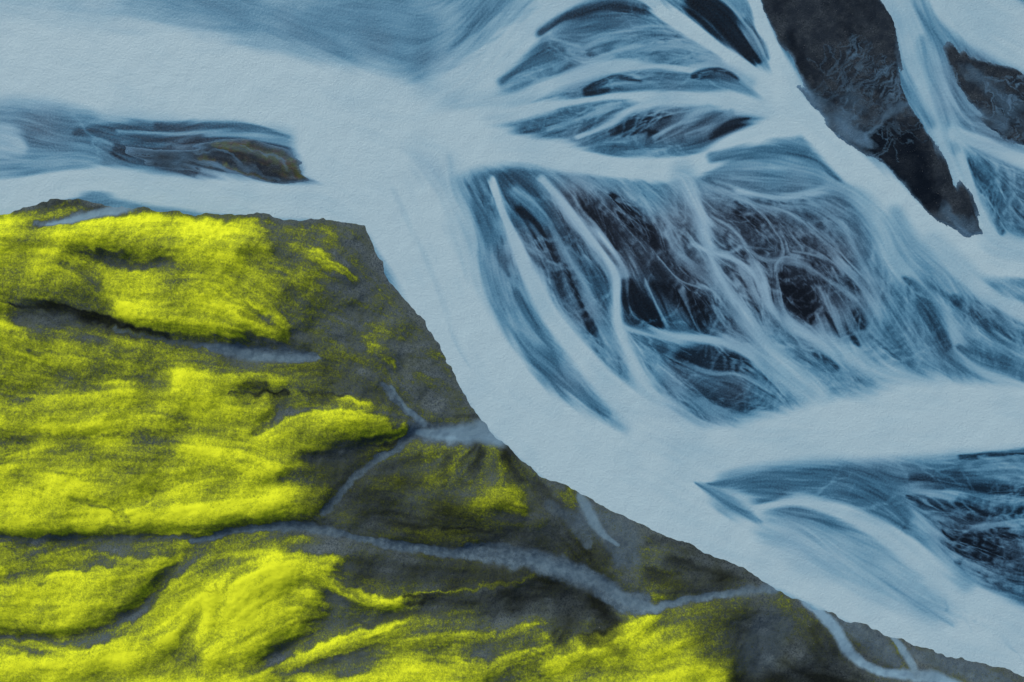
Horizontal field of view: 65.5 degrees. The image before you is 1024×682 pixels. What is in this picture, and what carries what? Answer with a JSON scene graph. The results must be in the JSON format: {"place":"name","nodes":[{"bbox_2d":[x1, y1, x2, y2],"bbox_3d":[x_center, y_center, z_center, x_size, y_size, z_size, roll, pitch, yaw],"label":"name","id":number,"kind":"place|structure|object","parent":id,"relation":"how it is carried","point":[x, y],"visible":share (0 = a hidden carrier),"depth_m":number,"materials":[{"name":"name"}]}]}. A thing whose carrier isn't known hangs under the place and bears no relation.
{"place":"outdoors","nodes":[
{"label":"outdoors","id":0,"kind":"place"},
{"bbox_2d":[0,0,1023,676],"bbox_3d":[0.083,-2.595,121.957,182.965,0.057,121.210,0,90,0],"label":"braided river","id":1,"kind":"structure","parent":0,"point":[702,276],"depth_m":121.96,"materials":[{"name":"liquid"}]},
{"bbox_2d":[125,139,308,183],"bbox_3d":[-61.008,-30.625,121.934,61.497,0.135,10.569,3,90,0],"label":"gravel island","id":2,"kind":"structure","parent":1,"relation":"on","point":[257,160],"depth_m":121.91,"materials":[{"name":"grey gravel"}]},
{"bbox_2d":[761,0,1023,237],"bbox_3d":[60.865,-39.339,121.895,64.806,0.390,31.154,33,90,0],"label":"gravel bar","id":3,"kind":"object","parent":1,"relation":"on","point":[845,55],"visible":1,"depth_m":121.80,"materials":[{"name":"black gravel"}]},
{"bbox_2d":[0,199,1023,681],"bbox_3d":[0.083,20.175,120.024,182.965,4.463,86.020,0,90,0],"label":"mossy riverbank","id":4,"kind":"structure","parent":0,"point":[260,447],"depth_m":119.81,"materials":[{"name":"yellow plant"}]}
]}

